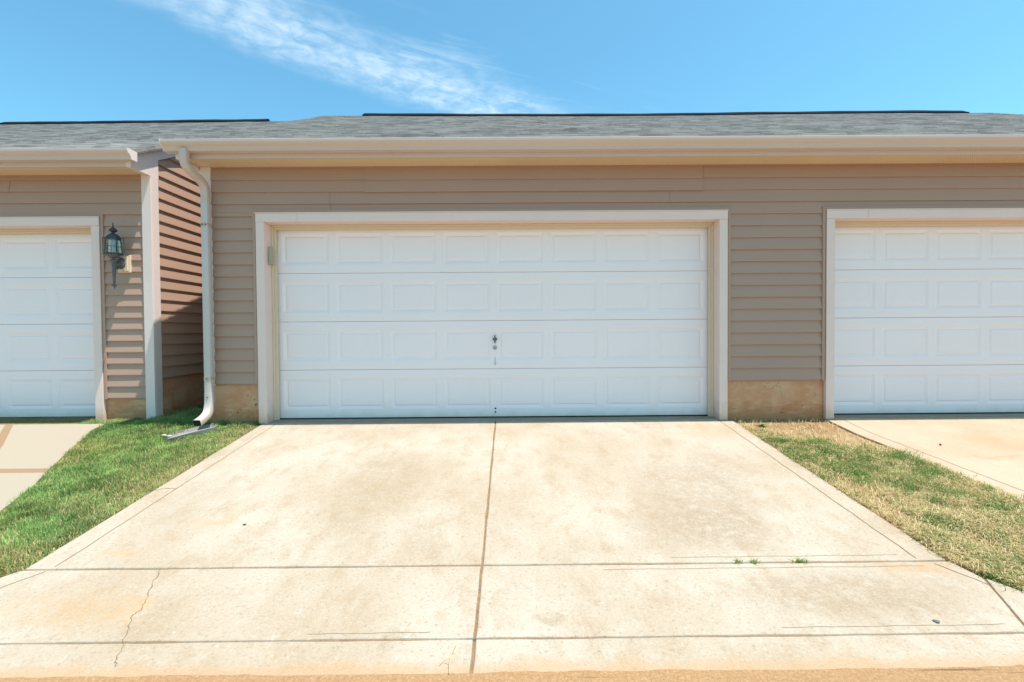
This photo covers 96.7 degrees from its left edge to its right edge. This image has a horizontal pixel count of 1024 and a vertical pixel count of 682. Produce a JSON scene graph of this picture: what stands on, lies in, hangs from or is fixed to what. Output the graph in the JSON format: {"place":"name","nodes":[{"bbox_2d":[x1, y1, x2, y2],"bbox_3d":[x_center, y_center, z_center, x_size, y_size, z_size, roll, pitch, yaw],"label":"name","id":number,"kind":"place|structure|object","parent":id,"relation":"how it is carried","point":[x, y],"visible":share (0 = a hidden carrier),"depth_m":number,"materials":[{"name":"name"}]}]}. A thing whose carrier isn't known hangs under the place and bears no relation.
{"place":"outdoors","nodes":[
{"label":"outdoors","id":0,"kind":"place"},
{"bbox_2d":[0,424,103,511],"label":"driveway","id":1,"kind":"structure","parent":0,"point":[30,454],"depth_m":4.22,"materials":[{"name":"concrete"}]},
{"bbox_2d":[0,419,1023,677],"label":"driveway","id":2,"kind":"structure","parent":0,"point":[424,547],"depth_m":2.48,"materials":[{"name":"concrete"}]},
{"bbox_2d":[790,556,807,562],"bbox_3d":[1.607,1.216,2.536,0.113,0.039,0.080,0,1,0],"label":"weed","id":3,"kind":"object","parent":2,"relation":"on","point":[799,561],"visible":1,"depth_m":2.53,"materials":[{"name":"green plant"}]},
{"bbox_2d":[0,665,1023,681],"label":"road","id":4,"kind":"structure","parent":0,"point":[1014,673],"depth_m":1.76,"materials":[{"name":"beige concrete"}]},
{"bbox_2d":[0,417,1023,592],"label":"ground","id":5,"kind":"structure","parent":0,"point":[78,420],"depth_m":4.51,"materials":[{"name":"green plant"}]},
{"bbox_2d":[0,404,261,577],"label":"grass","id":6,"kind":"structure","parent":5,"relation":"on","point":[110,438],"depth_m":3.67,"materials":[{"name":"green plant"}]},
{"bbox_2d":[0,119,286,420],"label":"garage building","id":7,"kind":"structure","parent":5,"relation":"on","point":[80,336],"depth_m":5.32,"materials":[{"name":"plastic"}]},
{"bbox_2d":[0,233,95,417],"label":"garage door","id":8,"kind":"structure","parent":7,"relation":"in","point":[47,336],"depth_m":5.33,"materials":[{"name":"paint"}]},
{"bbox_2d":[102,223,132,288],"bbox_3d":[-4.371,-0.937,5.021,0.166,0.730,0.237,0,1,0],"label":"wall lantern","id":9,"kind":"object","parent":7,"relation":"attached to","point":[122,263],"depth_m":5.00,"materials":[{"name":"metal"}]},
{"bbox_2d":[167,422,216,441],"bbox_3d":[-3.304,0.933,4.690,0.420,0.112,0.292,-1,1,-42],"label":"splash block","id":10,"kind":"object","parent":5,"relation":"on","point":[198,430],"depth_m":4.69,"materials":[{"name":"concrete"}]},
{"bbox_2d":[159,110,1023,425],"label":"garage building","id":11,"kind":"structure","parent":5,"relation":"on","point":[641,266],"depth_m":5.13,"materials":[{"name":"plastic"}]},
{"bbox_2d":[268,247,274,264],"bbox_3d":[-2.652,-0.937,5.014,0.040,0.190,0.070,0,1,0],"label":"keypad","id":12,"kind":"object","parent":11,"relation":"attached to","point":[270,257],"visible":1,"depth_m":4.99,"materials":[{"name":"beige plastic"}]},
{"bbox_2d":[277,227,707,418],"bbox_3d":[-0.207,-0.251,5.163,4.980,2.245,0.114,0,1,0],"label":"garage door","id":13,"kind":"structure","parent":11,"relation":"in","point":[530,322],"depth_m":5.15,"materials":[{"name":"paint"}]},
{"bbox_2d":[834,225,1023,414],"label":"garage door","id":14,"kind":"structure","parent":11,"relation":"in","point":[929,319],"depth_m":5.18,"materials":[{"name":"paint"}]},
{"bbox_2d":[0,0,1023,122],"label":"sky","id":15,"kind":"structure","parent":0,"point":[61,60],"materials":[{"name":"blue"}]},
{"bbox_2d":[827,416,1023,499],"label":"driveway","id":16,"kind":"structure","parent":0,"point":[989,450],"depth_m":4.32,"materials":[{"name":"concrete"}]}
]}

